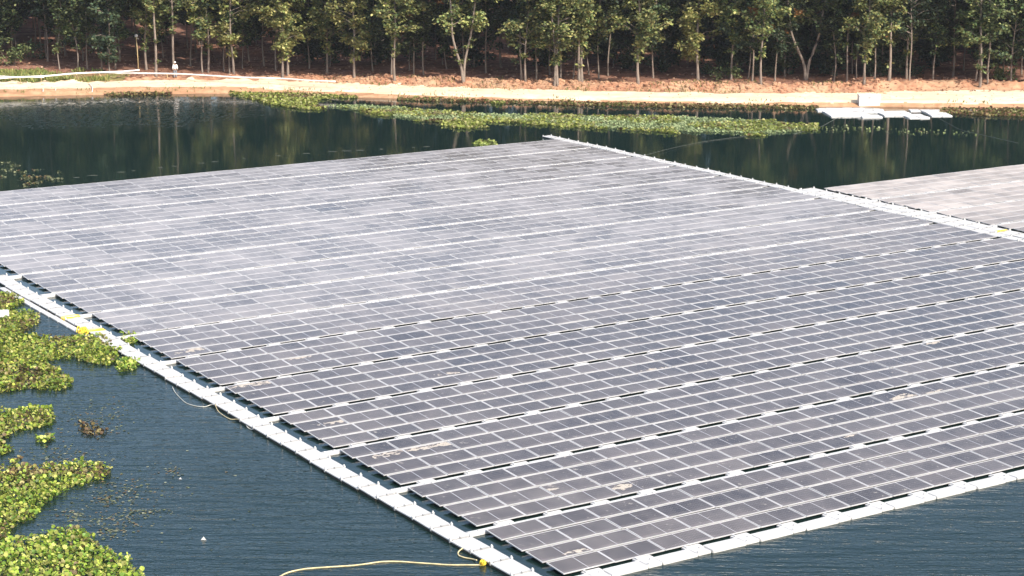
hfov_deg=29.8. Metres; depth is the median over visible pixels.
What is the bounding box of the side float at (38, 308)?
[31,306,44,311]
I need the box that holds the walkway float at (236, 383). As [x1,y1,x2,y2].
[213,381,249,391]
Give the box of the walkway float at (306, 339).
[283,337,319,343]
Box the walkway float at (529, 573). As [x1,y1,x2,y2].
[510,567,540,575]
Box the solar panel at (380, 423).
[352,416,407,431]
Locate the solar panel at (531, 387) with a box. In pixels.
[507,381,557,393]
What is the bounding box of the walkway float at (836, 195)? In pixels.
[826,192,851,197]
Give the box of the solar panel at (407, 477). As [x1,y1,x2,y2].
[387,466,447,484]
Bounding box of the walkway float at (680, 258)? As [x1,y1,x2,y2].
[665,257,693,260]
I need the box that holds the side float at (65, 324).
[58,321,72,327]
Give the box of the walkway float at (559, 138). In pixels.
[551,136,564,139]
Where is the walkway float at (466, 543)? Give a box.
[449,533,489,554]
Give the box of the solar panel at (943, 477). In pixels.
[915,468,973,486]
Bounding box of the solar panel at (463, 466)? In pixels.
[434,458,493,474]
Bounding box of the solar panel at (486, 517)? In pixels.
[461,506,525,526]
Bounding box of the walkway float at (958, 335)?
[938,333,967,339]
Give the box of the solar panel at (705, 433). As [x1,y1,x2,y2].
[678,426,732,441]
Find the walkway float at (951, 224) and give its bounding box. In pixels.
[940,220,963,226]
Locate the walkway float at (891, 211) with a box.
[882,208,900,213]
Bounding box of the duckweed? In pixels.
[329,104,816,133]
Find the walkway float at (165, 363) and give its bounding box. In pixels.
[162,355,199,364]
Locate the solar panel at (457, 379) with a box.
[433,372,482,385]
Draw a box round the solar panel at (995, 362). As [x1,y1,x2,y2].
[980,355,1023,367]
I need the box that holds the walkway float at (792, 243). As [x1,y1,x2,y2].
[777,241,802,245]
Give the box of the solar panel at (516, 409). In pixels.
[498,401,550,415]
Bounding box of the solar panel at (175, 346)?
[152,341,200,352]
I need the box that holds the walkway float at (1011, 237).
[1001,234,1022,240]
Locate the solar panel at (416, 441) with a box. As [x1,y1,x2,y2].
[386,433,443,448]
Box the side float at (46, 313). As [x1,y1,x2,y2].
[40,311,53,316]
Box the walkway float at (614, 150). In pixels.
[606,148,621,151]
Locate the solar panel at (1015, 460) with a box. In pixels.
[994,452,1023,467]
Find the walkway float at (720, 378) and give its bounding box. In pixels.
[698,376,733,383]
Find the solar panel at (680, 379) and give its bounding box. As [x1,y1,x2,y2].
[655,373,705,386]
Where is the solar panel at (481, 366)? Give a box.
[458,360,506,372]
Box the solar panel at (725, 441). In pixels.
[697,433,752,449]
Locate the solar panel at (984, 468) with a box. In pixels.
[956,459,1012,476]
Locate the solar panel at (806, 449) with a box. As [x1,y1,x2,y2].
[778,441,834,457]
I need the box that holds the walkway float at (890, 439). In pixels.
[867,436,905,445]
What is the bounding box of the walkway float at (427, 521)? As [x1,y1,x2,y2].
[412,511,449,531]
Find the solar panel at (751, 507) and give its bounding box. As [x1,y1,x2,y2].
[720,497,782,517]
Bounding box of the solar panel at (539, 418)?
[518,410,571,424]
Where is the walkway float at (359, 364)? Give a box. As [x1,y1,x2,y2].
[336,362,372,368]
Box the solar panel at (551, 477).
[522,468,581,486]
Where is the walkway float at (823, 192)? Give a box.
[813,189,834,194]
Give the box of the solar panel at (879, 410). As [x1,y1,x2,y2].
[854,403,905,417]
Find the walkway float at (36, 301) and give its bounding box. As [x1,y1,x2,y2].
[30,296,53,305]
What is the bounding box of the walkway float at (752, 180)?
[743,178,762,182]
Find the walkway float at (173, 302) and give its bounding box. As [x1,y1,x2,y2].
[154,300,189,304]
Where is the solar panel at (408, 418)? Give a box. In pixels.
[397,408,450,423]
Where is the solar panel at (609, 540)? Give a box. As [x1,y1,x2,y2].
[577,529,642,550]
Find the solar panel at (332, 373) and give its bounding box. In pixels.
[310,367,360,379]
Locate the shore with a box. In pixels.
[0,86,1023,107]
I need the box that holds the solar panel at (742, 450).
[717,442,773,458]
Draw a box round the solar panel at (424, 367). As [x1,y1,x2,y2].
[405,361,454,372]
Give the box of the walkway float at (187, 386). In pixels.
[176,379,205,393]
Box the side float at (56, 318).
[49,316,62,321]
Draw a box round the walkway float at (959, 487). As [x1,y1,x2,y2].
[927,481,975,498]
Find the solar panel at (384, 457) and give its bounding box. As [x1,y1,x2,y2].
[355,449,414,466]
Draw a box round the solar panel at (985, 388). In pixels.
[960,382,1010,395]
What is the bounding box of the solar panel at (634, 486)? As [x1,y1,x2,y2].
[606,477,666,495]
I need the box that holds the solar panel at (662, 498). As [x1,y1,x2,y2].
[632,488,693,507]
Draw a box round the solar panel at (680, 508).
[653,498,714,517]
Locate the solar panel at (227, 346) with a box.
[204,341,252,352]
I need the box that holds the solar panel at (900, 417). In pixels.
[874,410,927,424]
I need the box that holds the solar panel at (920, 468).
[891,460,949,477]
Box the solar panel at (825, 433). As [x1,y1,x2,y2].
[799,425,852,441]
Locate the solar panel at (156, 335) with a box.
[132,330,179,341]
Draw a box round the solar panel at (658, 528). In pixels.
[626,518,690,539]
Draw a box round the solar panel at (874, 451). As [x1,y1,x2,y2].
[846,443,902,459]
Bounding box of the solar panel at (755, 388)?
[734,381,783,394]
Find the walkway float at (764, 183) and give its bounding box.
[755,181,771,185]
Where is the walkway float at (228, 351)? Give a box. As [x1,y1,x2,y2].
[202,349,240,355]
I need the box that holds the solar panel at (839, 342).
[815,337,860,347]
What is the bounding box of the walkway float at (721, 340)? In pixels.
[697,338,730,345]
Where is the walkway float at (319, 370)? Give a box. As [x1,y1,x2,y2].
[293,368,331,375]
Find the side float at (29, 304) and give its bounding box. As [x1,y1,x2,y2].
[23,301,36,307]
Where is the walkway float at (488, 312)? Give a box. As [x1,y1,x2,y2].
[467,310,501,316]
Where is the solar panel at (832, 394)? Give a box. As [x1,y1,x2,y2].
[808,387,858,401]
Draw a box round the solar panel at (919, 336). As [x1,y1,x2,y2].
[896,331,942,342]
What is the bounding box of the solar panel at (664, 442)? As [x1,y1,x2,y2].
[636,434,691,450]
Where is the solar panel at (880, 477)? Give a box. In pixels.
[851,468,909,486]
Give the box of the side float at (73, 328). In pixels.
[67,326,78,332]
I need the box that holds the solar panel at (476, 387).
[451,380,502,393]
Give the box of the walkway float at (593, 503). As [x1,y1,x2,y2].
[562,500,609,511]
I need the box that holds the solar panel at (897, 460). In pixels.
[869,451,925,468]
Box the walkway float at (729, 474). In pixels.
[702,470,744,481]
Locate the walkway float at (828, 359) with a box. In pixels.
[809,357,839,363]
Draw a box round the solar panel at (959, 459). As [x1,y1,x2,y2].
[931,451,988,468]
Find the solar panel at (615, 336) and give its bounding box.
[591,331,637,341]
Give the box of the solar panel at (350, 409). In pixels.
[325,402,378,416]
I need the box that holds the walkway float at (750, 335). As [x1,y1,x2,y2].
[731,333,762,339]
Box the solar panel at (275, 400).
[250,393,303,407]
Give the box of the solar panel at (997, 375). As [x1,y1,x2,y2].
[973,369,1021,381]
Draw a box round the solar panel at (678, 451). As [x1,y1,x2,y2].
[655,442,711,458]
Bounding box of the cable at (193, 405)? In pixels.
[172,386,214,406]
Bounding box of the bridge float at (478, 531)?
[465,529,483,534]
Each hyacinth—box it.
[0,291,121,392]
[0,403,55,454]
[0,456,112,540]
[0,524,144,575]
[8,432,55,464]
[114,330,139,371]
[228,90,820,135]
[472,139,497,145]
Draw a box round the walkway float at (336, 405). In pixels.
[306,403,348,411]
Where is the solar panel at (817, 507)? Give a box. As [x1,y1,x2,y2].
[788,497,849,516]
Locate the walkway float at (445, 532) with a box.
[430,522,468,542]
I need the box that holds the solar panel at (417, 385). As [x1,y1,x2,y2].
[392,379,442,392]
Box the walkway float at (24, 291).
[12,287,35,295]
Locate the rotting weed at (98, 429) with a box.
[78,420,108,435]
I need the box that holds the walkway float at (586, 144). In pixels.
[579,142,593,145]
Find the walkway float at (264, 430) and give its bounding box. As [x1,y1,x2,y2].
[252,422,284,437]
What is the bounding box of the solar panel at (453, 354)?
[430,348,478,360]
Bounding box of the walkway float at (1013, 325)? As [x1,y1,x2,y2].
[999,323,1023,328]
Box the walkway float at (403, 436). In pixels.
[368,434,411,443]
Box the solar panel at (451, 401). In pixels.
[425,394,477,408]
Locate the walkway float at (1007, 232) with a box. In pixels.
[996,229,1020,234]
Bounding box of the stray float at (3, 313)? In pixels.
[0,309,8,318]
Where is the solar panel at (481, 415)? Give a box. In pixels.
[455,408,509,422]
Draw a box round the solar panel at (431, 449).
[403,441,459,457]
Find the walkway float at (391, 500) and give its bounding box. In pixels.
[376,491,412,510]
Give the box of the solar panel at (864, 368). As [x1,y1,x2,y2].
[841,362,888,373]
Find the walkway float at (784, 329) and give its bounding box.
[766,328,796,333]
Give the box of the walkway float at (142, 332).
[115,330,155,339]
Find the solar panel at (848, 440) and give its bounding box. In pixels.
[819,433,874,448]
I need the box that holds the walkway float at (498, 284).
[480,281,513,286]
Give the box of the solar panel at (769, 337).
[746,332,792,342]
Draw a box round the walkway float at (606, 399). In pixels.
[583,397,620,404]
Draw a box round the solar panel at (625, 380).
[601,374,650,386]
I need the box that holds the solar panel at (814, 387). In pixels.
[788,381,839,394]
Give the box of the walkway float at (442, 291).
[414,290,447,295]
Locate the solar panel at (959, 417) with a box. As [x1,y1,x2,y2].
[933,409,985,424]
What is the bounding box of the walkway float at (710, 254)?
[695,252,722,256]
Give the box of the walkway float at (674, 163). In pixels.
[666,161,682,166]
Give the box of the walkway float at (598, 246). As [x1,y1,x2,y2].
[583,245,610,248]
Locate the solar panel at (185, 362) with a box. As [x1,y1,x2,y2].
[176,354,225,366]
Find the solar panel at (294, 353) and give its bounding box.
[270,348,318,359]
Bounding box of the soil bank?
[110,74,1023,93]
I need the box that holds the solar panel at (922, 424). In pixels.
[896,417,949,432]
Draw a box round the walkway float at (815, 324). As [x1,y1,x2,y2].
[797,322,827,328]
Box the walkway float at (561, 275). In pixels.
[544,273,575,277]
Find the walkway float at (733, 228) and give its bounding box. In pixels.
[719,227,745,230]
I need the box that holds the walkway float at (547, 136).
[542,134,555,138]
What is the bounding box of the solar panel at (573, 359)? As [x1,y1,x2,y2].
[550,354,597,365]
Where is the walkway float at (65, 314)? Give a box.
[56,310,77,320]
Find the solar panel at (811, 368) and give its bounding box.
[787,362,835,374]
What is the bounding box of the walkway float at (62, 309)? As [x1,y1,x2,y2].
[47,305,70,315]
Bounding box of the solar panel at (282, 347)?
[259,342,306,353]
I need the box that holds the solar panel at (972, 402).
[946,395,998,409]
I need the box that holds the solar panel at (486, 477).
[456,468,516,486]
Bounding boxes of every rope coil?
[61,314,79,320]
[76,326,104,334]
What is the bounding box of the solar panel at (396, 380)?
[378,373,427,385]
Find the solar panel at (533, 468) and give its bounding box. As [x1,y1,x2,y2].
[504,460,562,477]
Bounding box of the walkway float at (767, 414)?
[739,412,778,420]
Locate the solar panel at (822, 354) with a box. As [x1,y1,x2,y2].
[799,348,845,360]
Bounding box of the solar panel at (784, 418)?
[758,410,810,425]
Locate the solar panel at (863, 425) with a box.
[837,417,890,432]
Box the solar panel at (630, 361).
[606,355,654,367]
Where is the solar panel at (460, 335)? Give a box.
[437,330,483,340]
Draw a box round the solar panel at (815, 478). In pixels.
[786,469,845,487]
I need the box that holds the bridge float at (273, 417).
[262,416,277,419]
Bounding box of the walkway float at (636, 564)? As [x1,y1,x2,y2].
[602,555,661,575]
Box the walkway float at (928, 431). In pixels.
[906,428,943,437]
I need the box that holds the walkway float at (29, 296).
[21,292,41,301]
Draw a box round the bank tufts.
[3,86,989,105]
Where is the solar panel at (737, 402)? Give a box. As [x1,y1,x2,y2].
[714,395,765,408]
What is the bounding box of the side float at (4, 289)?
[0,287,10,291]
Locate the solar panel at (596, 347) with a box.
[572,342,617,353]
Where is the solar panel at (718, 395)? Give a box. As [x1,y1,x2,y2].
[696,388,747,401]
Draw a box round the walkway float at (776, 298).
[760,296,787,301]
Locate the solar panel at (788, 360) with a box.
[764,354,812,366]
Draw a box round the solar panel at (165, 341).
[142,335,189,346]
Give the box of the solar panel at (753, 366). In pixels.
[729,360,777,372]
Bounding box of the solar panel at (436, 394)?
[410,387,461,400]
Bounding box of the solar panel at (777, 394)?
[751,388,802,401]
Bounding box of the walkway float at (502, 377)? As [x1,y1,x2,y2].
[475,375,512,382]
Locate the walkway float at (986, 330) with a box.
[968,328,998,334]
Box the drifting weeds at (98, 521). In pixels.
[19,328,253,542]
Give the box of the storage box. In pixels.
[857,94,880,105]
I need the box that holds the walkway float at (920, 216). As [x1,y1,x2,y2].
[911,214,932,219]
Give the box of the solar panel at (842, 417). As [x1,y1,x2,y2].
[816,410,869,425]
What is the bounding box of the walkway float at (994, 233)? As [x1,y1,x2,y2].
[985,231,1009,237]
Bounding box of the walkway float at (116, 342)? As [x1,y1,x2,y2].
[102,337,126,345]
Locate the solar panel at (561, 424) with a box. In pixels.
[535,417,589,432]
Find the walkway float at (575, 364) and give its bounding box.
[554,362,589,369]
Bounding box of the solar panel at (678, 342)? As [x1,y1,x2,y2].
[658,336,703,347]
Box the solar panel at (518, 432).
[491,425,547,440]
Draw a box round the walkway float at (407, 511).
[394,501,431,520]
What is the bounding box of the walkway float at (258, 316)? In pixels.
[234,315,270,320]
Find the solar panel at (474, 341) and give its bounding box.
[450,336,497,346]
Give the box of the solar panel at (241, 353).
[218,348,266,359]
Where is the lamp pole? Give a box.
[134,34,138,68]
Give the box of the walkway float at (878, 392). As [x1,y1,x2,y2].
[853,390,886,398]
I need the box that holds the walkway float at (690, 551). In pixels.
[654,544,710,564]
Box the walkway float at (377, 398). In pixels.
[352,396,390,403]
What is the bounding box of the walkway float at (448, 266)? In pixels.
[431,264,461,268]
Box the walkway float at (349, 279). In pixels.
[331,277,364,281]
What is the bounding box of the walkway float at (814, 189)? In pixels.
[801,187,824,191]
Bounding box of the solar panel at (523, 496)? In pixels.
[492,486,554,505]
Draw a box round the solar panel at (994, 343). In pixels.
[971,338,1017,349]
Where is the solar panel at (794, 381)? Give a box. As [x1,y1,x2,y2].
[771,375,818,387]
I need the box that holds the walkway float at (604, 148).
[597,146,612,149]
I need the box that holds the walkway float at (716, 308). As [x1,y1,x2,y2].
[698,306,726,311]
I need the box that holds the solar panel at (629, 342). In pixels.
[607,337,652,347]
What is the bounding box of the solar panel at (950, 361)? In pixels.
[927,355,974,367]
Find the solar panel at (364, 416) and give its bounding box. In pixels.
[338,409,392,423]
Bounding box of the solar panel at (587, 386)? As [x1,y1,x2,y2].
[563,380,613,393]
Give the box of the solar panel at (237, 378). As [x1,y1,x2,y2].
[210,372,261,384]
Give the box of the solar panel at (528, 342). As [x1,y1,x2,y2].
[505,337,552,347]
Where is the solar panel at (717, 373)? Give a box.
[693,367,741,379]
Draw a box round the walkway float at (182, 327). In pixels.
[156,325,194,331]
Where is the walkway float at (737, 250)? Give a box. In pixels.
[723,248,749,252]
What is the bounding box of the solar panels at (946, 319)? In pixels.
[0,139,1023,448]
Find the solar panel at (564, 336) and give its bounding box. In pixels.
[542,331,587,341]
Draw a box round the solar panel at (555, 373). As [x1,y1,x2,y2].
[531,367,580,380]
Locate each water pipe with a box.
[0,69,139,78]
[101,72,335,81]
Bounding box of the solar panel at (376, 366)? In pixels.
[352,361,400,372]
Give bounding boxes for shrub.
[0,43,33,65]
[16,38,46,59]
[695,57,729,74]
[707,62,742,79]
[747,60,783,75]
[862,58,891,75]
[891,60,927,75]
[991,66,1017,79]
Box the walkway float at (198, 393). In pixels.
[189,386,218,400]
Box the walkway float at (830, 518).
[798,511,850,530]
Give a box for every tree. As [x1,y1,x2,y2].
[0,0,7,37]
[0,0,13,39]
[0,0,29,54]
[0,1,33,46]
[0,26,13,45]
[16,0,68,61]
[16,2,33,29]
[17,1,41,50]
[31,0,52,57]
[33,0,69,53]
[47,0,72,69]
[52,0,66,55]
[52,0,87,68]
[60,0,98,60]
[71,0,97,69]
[75,1,98,44]
[85,0,114,69]
[85,0,124,70]
[101,0,132,68]
[104,0,132,60]
[122,3,140,28]
[123,0,144,54]
[123,0,175,69]
[131,0,178,57]
[137,0,165,77]
[154,0,187,74]
[169,5,207,48]
[170,2,191,65]
[172,0,196,52]
[184,0,234,72]
[185,0,215,72]
[199,12,233,56]
[208,0,237,70]
[209,0,243,72]
[209,0,258,73]
[217,0,266,60]
[231,0,258,67]
[235,0,292,65]
[244,0,268,45]
[252,0,305,77]
[256,0,299,70]
[264,0,316,75]
[276,0,332,63]
[296,0,327,68]
[302,7,346,56]
[305,0,362,66]
[306,0,350,73]
[323,0,371,77]
[336,2,362,47]
[342,10,357,35]
[344,1,383,35]
[351,0,390,45]
[354,1,390,64]
[355,0,389,70]
[368,0,416,74]
[371,0,430,80]
[373,3,397,60]
[388,0,431,62]
[392,0,430,73]
[403,0,420,70]
[411,0,436,74]
[418,0,459,64]
[427,1,445,59]
[431,0,484,63]
[432,0,502,82]
[432,22,460,48]
[434,2,460,68]
[454,0,496,67]
[456,3,494,54]
[459,0,507,72]
[481,0,516,67]
[487,0,550,66]
[493,3,506,36]
[496,0,546,81]
[501,0,536,80]
[505,0,547,76]
[518,0,541,79]
[522,0,585,85]
[532,26,577,69]
[538,0,580,86]
[541,3,560,74]
[550,32,572,65]
[553,0,618,81]
[553,12,575,77]
[560,2,589,78]
[568,0,583,81]
[583,0,619,78]
[583,3,603,74]
[592,1,636,66]
[596,0,632,62]
[600,0,624,75]
[608,0,673,84]
[612,0,650,70]
[615,6,636,51]
[635,0,679,77]
[644,0,683,53]
[644,0,686,72]
[659,0,702,59]
[661,0,715,64]
[673,0,711,53]
[673,0,726,80]
[678,0,717,50]
[703,0,742,67]
[708,1,726,45]
[713,0,750,78]
[713,0,765,73]
[718,0,790,80]
[729,3,762,78]
[730,0,791,84]
[736,2,779,70]
[737,6,774,50]
[760,0,805,80]
[765,0,814,73]
[768,3,811,76]
[770,0,847,79]
[778,2,820,61]
[794,0,841,68]
[807,0,858,75]
[813,0,862,66]
[815,0,846,80]
[831,0,861,81]
[839,0,901,84]
[844,3,871,73]
[848,1,897,78]
[850,1,871,77]
[850,35,888,65]
[860,0,913,75]
[880,0,907,80]
[883,0,930,78]
[889,0,943,80]
[892,0,931,67]
[897,0,925,44]
[915,1,952,69]
[917,0,952,78]
[919,8,957,59]
[923,0,964,51]
[928,0,974,76]
[945,0,976,62]
[951,0,1008,87]
[953,0,974,70]
[961,0,994,80]
[969,1,1016,72]
[974,0,1005,83]
[982,0,1023,80]
[985,40,1019,64]
[992,0,1019,69]
[1001,13,1023,53]
[1002,0,1022,70]
[1012,5,1022,74]
[1018,19,1023,58]
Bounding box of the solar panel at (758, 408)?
[732,401,785,415]
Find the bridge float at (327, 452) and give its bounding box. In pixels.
[321,449,338,453]
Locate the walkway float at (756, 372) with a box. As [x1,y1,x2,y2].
[736,370,769,376]
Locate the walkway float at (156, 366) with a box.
[143,360,170,373]
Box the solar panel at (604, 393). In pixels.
[578,386,629,400]
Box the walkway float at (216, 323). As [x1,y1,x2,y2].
[195,320,232,326]
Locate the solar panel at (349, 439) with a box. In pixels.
[321,431,378,447]
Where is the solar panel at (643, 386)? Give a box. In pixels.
[617,380,668,393]
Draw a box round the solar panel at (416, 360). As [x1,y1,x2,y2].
[391,354,440,366]
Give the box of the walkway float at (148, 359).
[132,354,159,366]
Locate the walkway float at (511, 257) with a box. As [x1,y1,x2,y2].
[492,256,522,260]
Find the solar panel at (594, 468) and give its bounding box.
[568,459,626,476]
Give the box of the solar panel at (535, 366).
[512,360,560,372]
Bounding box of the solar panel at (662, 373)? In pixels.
[638,367,687,379]
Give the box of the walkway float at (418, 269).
[399,268,429,272]
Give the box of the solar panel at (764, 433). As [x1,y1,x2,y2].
[737,426,792,441]
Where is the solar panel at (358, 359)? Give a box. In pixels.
[335,353,383,365]
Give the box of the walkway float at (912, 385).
[888,383,923,391]
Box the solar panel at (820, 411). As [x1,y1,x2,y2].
[796,403,848,417]
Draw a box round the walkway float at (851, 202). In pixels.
[842,199,860,204]
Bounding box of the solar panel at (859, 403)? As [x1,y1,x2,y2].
[833,396,884,410]
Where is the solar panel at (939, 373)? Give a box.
[913,367,962,380]
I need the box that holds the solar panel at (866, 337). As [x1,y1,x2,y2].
[847,332,891,342]
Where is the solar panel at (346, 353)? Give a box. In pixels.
[322,347,369,358]
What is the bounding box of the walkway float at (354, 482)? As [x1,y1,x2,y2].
[340,473,376,491]
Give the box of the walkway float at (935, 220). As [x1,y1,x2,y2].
[926,217,947,223]
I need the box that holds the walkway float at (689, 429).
[659,427,699,436]
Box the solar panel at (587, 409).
[559,402,612,416]
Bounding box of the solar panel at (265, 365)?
[241,359,290,371]
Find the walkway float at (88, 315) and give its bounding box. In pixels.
[80,310,114,317]
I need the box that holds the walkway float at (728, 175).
[721,173,738,177]
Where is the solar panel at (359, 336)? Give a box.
[336,330,382,341]
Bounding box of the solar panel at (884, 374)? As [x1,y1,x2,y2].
[861,368,908,380]
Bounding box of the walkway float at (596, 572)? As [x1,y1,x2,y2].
[577,568,610,575]
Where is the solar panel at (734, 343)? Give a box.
[713,338,758,348]
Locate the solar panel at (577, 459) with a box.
[548,451,606,467]
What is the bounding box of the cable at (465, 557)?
[457,548,476,560]
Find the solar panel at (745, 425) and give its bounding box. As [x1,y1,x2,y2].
[718,418,772,433]
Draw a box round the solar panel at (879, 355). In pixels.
[855,350,902,361]
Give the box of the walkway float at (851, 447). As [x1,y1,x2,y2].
[828,444,867,454]
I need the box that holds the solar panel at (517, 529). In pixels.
[486,519,550,540]
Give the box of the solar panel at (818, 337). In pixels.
[797,332,842,342]
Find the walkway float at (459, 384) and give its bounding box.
[434,382,472,389]
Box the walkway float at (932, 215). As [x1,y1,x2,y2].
[922,212,948,217]
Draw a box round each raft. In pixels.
[816,108,837,111]
[822,111,869,116]
[836,108,863,110]
[861,115,882,117]
[863,109,884,112]
[878,111,910,116]
[902,114,929,118]
[908,109,920,111]
[920,109,951,116]
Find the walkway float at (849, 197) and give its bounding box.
[839,195,862,199]
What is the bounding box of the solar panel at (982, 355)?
[960,349,1005,360]
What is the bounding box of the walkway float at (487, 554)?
[470,544,509,565]
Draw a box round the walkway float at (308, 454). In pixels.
[295,446,327,462]
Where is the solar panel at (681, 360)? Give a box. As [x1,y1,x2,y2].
[658,354,707,366]
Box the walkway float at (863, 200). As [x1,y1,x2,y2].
[852,197,878,203]
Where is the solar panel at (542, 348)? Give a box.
[520,342,566,353]
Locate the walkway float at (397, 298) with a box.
[379,295,412,300]
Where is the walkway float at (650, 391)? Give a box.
[622,389,659,397]
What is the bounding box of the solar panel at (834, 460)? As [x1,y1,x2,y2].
[806,451,863,468]
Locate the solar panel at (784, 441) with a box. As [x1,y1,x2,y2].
[757,433,813,449]
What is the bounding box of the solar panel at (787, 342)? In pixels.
[764,337,809,348]
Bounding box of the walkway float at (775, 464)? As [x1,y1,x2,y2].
[745,462,785,472]
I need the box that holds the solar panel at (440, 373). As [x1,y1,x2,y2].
[418,366,468,378]
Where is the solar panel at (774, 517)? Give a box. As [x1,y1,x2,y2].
[742,507,805,527]
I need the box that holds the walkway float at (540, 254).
[523,252,552,256]
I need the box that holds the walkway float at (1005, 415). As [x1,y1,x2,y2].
[980,412,1015,421]
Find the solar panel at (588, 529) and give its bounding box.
[556,519,620,539]
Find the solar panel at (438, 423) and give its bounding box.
[411,415,466,430]
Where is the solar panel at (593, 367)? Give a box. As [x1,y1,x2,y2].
[569,361,617,373]
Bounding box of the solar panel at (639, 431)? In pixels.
[613,424,667,439]
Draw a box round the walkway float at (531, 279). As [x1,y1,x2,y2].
[515,277,543,281]
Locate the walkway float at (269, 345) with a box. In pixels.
[244,343,280,349]
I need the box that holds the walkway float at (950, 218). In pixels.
[936,215,962,221]
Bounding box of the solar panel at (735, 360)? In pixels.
[711,355,759,366]
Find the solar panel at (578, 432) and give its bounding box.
[552,424,607,440]
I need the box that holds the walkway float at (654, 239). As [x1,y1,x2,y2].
[638,237,665,241]
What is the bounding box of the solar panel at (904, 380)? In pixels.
[879,374,928,386]
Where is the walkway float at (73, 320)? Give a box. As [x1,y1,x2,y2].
[65,315,88,325]
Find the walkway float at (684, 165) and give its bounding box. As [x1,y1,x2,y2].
[676,164,693,167]
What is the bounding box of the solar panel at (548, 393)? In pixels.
[522,387,574,400]
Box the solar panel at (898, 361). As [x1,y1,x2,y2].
[874,355,922,367]
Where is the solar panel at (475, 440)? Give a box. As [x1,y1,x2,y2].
[448,433,504,448]
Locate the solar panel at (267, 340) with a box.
[244,335,291,346]
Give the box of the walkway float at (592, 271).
[576,268,605,273]
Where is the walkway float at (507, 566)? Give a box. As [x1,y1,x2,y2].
[489,555,530,575]
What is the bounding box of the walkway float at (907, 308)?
[891,307,919,312]
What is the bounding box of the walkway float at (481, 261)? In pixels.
[462,260,491,264]
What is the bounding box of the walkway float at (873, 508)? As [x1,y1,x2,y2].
[842,501,893,519]
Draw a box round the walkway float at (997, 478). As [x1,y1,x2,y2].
[967,472,1015,488]
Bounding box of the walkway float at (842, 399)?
[816,397,852,405]
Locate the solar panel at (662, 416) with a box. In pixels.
[635,409,688,423]
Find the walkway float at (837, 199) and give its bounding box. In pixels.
[828,196,846,201]
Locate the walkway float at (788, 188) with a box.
[779,185,798,190]
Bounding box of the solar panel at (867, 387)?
[844,380,893,394]
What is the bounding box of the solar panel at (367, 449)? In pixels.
[340,441,397,457]
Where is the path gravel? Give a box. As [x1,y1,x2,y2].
[9,76,1018,106]
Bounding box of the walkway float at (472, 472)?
[436,470,482,481]
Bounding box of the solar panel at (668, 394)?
[640,388,691,401]
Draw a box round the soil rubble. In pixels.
[296,74,886,93]
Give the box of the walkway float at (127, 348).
[111,342,136,354]
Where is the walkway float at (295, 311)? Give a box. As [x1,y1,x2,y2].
[271,310,307,315]
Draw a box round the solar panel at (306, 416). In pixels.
[279,409,334,423]
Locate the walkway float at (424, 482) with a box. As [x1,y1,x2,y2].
[393,479,435,493]
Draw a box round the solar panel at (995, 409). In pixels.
[968,402,1020,416]
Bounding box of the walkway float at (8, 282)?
[0,278,19,286]
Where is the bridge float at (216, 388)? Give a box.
[209,386,223,390]
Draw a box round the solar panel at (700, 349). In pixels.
[679,343,724,354]
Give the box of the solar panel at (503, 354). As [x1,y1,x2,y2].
[482,348,529,360]
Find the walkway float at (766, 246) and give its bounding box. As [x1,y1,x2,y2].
[750,245,776,249]
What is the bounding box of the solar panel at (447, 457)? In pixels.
[418,449,476,466]
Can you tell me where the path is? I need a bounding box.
[0,77,1023,104]
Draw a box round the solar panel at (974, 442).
[946,434,1001,450]
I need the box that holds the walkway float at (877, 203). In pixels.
[866,200,891,205]
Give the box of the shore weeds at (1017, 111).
[104,90,1023,116]
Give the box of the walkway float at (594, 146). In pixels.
[588,144,603,147]
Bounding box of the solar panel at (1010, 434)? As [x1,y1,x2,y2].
[984,426,1023,442]
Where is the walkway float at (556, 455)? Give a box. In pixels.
[528,452,572,462]
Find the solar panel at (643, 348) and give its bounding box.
[622,342,669,353]
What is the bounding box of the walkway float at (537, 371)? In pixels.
[513,369,550,376]
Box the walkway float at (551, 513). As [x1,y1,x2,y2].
[514,510,563,522]
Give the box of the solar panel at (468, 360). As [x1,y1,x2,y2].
[443,354,492,366]
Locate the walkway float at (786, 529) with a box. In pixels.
[751,521,805,541]
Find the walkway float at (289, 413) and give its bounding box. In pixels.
[265,410,305,421]
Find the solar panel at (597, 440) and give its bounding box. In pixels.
[570,432,625,447]
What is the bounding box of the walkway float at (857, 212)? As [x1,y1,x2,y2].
[846,211,869,214]
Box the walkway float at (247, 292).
[227,290,261,295]
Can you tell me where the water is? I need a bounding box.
[0,94,1023,575]
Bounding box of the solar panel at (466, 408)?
[439,401,492,415]
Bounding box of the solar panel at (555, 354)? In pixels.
[534,348,581,359]
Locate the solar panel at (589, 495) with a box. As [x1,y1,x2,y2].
[559,486,620,505]
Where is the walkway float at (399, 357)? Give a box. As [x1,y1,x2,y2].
[376,355,412,362]
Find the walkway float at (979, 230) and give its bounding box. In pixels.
[969,227,990,232]
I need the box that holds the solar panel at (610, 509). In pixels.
[584,498,647,518]
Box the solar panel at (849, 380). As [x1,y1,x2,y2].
[824,374,874,387]
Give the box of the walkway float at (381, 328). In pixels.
[358,326,394,332]
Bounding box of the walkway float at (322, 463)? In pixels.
[309,455,342,472]
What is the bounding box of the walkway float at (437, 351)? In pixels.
[413,350,450,356]
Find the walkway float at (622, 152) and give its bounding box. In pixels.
[616,150,633,153]
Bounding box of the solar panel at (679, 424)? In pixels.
[654,416,707,431]
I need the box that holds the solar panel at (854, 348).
[832,343,878,354]
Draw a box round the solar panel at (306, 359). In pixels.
[282,353,330,365]
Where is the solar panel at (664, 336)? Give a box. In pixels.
[641,331,687,341]
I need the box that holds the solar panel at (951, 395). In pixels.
[925,388,976,402]
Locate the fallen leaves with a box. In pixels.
[1,36,1023,90]
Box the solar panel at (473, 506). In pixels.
[443,496,506,515]

